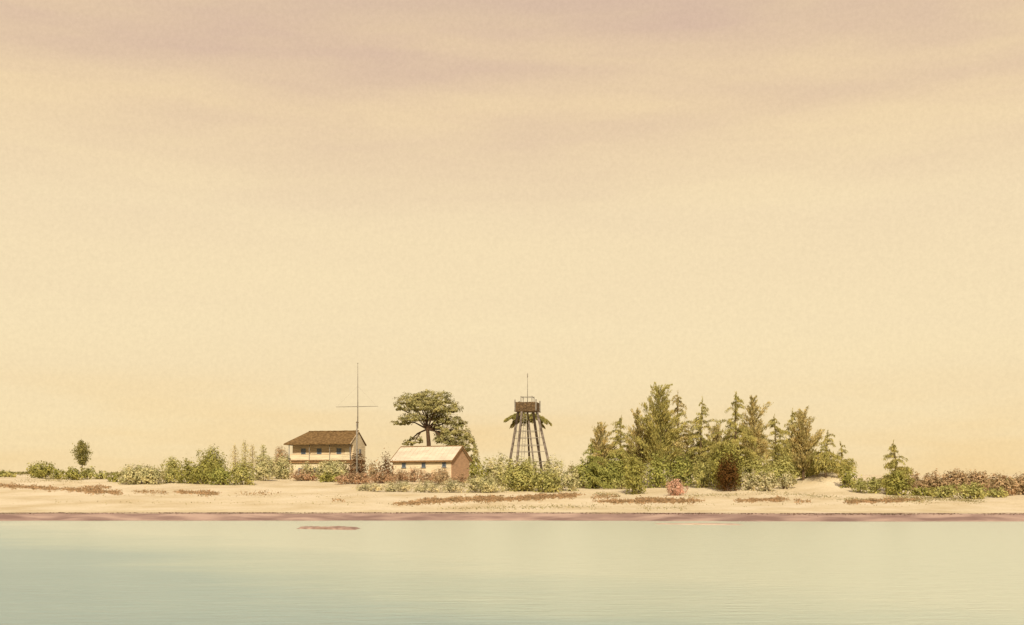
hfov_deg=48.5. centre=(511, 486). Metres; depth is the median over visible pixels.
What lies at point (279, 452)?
bush
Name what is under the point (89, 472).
bush
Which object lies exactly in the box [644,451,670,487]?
bush
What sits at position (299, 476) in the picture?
bush
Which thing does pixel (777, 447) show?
ironwood tree
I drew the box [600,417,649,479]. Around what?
ironwood tree
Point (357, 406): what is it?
flagstaff
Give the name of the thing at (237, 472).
bush
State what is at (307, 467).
bush
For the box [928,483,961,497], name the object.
bush
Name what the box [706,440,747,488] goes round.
bush
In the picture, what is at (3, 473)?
bush
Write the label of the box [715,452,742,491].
maroon shrub
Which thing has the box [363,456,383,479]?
bush
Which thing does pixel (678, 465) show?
bush
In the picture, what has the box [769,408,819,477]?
ironwood tree
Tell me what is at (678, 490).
pink shrub
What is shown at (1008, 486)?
bush
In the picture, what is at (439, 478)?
bush
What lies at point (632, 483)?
bush
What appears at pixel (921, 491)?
bush
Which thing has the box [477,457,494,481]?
bush
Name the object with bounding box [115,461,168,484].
bush
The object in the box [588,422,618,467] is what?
ironwood tree
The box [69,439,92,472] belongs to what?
tree
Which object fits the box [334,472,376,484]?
bush
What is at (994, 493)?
bush
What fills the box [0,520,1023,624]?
sea
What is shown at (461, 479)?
bush
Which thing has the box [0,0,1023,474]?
sky
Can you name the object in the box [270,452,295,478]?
bush
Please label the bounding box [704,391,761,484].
ironwood tree
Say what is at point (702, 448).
ironwood tree
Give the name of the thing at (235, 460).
sapling
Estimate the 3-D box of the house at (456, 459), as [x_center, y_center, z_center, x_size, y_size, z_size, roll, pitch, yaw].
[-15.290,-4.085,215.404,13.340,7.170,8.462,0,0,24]
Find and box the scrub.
[6,471,1017,487]
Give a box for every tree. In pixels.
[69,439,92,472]
[391,389,479,469]
[504,413,551,470]
[570,442,615,488]
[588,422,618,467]
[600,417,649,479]
[624,407,653,479]
[635,382,686,482]
[664,395,698,483]
[671,396,721,480]
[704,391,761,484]
[705,423,738,457]
[729,395,774,467]
[758,414,798,470]
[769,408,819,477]
[787,406,824,480]
[805,431,846,477]
[831,442,857,472]
[878,440,916,487]
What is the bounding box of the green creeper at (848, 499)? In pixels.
[13,477,993,510]
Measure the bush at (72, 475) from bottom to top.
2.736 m
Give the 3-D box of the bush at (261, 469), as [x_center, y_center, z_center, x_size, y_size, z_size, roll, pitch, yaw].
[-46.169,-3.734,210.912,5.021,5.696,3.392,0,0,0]
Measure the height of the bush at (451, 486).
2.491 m
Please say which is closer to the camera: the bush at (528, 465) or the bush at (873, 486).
the bush at (873, 486)
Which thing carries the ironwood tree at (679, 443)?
on the beach
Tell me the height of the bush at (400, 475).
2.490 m
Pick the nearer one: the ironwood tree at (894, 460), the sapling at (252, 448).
the ironwood tree at (894, 460)
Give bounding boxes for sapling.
[227,445,240,469]
[240,440,251,467]
[247,444,255,469]
[258,444,271,476]
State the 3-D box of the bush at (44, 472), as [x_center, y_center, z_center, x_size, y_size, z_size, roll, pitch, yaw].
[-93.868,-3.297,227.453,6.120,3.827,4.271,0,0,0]
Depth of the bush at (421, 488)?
177.49 m
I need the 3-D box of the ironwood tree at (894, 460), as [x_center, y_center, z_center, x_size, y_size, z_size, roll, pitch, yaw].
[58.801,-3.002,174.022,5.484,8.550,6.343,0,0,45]
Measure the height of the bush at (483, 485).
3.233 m
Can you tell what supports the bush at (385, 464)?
on the beach
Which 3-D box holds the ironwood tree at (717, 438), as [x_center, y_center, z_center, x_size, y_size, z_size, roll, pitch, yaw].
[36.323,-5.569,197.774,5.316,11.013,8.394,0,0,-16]
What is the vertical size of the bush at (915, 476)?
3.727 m
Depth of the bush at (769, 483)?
177.92 m
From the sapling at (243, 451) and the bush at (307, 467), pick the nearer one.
the bush at (307, 467)
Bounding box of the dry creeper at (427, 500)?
[0,482,922,505]
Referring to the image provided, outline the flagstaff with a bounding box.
[346,363,375,472]
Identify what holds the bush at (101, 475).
on the beach
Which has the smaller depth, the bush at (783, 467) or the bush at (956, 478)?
the bush at (956, 478)
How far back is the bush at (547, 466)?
179.01 m
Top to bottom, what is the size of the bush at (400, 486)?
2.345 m
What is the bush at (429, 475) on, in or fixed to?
on the beach
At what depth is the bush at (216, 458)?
208.48 m
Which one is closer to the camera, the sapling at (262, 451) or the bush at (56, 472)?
the sapling at (262, 451)
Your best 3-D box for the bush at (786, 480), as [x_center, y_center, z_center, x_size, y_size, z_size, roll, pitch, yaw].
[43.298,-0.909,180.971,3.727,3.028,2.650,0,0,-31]
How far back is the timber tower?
202.53 m
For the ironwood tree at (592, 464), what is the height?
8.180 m
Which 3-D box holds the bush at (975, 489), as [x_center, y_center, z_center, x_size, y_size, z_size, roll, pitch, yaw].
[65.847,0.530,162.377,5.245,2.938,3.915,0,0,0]
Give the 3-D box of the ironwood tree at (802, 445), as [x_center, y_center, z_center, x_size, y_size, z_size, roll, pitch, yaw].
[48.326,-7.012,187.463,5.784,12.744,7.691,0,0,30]
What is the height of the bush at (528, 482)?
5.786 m
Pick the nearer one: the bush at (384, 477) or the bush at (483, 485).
the bush at (483, 485)
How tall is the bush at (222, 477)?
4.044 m
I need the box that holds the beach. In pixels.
[0,473,1023,521]
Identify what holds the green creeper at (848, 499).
on the beach
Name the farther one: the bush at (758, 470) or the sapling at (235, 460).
the sapling at (235, 460)
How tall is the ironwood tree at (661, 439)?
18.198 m
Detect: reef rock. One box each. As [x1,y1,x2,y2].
[297,526,359,529]
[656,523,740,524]
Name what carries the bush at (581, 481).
on the beach
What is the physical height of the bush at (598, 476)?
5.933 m
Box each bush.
[0,469,16,476]
[26,460,54,478]
[50,468,64,478]
[59,466,87,479]
[80,466,96,478]
[93,470,107,478]
[106,472,119,481]
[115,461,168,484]
[158,467,183,482]
[160,456,182,474]
[174,457,201,483]
[190,454,216,484]
[196,444,228,480]
[207,463,234,484]
[227,458,256,484]
[250,451,276,480]
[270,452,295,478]
[273,446,288,467]
[287,469,318,480]
[298,461,315,480]
[310,459,354,480]
[315,470,340,482]
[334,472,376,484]
[346,450,367,476]
[352,482,384,491]
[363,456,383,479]
[369,469,397,483]
[376,448,395,476]
[382,480,413,491]
[394,469,408,480]
[403,464,424,481]
[411,480,441,492]
[419,472,436,482]
[431,466,452,484]
[441,478,464,492]
[453,473,468,482]
[459,475,509,492]
[467,454,481,478]
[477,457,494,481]
[486,452,509,485]
[496,457,524,491]
[501,455,543,491]
[522,456,538,488]
[530,467,562,492]
[540,453,567,490]
[561,461,580,490]
[570,453,607,488]
[577,470,590,488]
[598,451,627,486]
[610,477,625,488]
[622,448,650,494]
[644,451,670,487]
[665,447,695,486]
[689,452,715,487]
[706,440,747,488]
[740,452,773,486]
[742,468,759,490]
[754,470,777,491]
[761,453,799,483]
[775,471,797,488]
[789,458,821,476]
[838,464,857,487]
[851,475,864,492]
[861,477,880,493]
[881,466,916,495]
[903,468,921,489]
[909,485,936,495]
[916,468,942,490]
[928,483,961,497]
[935,468,972,492]
[955,480,989,498]
[963,469,993,490]
[985,472,1020,495]
[985,486,1008,497]
[1006,472,1023,494]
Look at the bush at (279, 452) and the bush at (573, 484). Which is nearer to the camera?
the bush at (573, 484)
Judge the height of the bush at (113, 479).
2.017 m
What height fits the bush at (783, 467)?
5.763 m
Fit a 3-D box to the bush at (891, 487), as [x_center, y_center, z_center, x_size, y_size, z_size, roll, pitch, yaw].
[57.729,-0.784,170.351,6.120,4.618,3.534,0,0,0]
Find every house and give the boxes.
[283,430,366,479]
[390,445,472,479]
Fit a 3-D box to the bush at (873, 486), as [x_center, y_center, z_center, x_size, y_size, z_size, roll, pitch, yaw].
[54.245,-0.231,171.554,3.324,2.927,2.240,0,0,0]
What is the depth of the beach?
150.51 m
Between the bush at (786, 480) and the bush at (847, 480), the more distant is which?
the bush at (786, 480)
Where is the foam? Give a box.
[17,520,1009,521]
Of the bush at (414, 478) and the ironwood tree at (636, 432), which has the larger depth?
the bush at (414, 478)
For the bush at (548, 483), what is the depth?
176.05 m
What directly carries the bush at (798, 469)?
on the beach
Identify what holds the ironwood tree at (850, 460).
on the beach
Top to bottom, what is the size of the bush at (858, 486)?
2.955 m
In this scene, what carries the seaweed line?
on the beach
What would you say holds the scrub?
on the beach
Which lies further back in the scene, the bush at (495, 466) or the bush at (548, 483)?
the bush at (495, 466)
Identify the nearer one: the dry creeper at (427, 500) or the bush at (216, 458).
the dry creeper at (427, 500)
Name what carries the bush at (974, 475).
on the beach
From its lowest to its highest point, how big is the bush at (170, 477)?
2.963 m
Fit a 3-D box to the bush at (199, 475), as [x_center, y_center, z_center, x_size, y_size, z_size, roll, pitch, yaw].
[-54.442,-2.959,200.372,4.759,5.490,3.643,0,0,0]
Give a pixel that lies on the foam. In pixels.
(621, 520)
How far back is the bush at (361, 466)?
210.71 m
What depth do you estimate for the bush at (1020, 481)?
171.09 m
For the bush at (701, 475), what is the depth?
185.66 m
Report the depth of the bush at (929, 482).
176.11 m
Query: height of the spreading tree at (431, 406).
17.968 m
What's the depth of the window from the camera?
220.30 m
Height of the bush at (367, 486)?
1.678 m
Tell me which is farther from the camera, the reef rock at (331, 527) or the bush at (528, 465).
the bush at (528, 465)
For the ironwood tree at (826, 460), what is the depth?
184.38 m
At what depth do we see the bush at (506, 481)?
177.79 m
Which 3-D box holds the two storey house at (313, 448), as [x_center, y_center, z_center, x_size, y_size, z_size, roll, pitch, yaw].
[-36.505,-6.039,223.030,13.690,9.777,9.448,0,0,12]
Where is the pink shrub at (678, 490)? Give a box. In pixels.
[665,476,688,495]
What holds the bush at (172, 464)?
on the beach
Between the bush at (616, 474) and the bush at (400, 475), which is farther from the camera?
the bush at (400, 475)
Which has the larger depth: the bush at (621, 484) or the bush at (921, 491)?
the bush at (621, 484)
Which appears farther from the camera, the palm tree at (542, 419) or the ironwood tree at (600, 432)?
the palm tree at (542, 419)
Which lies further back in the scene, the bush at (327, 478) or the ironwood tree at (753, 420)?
the bush at (327, 478)
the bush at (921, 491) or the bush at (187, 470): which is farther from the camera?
the bush at (187, 470)
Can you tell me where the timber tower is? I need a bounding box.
[508,373,549,473]
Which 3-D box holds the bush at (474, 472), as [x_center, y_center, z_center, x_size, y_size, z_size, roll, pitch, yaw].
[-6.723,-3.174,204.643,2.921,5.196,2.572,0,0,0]
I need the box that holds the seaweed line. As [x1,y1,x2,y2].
[0,512,1023,515]
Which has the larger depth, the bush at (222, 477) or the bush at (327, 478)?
the bush at (327, 478)
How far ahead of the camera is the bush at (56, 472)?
224.94 m
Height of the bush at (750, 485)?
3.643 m

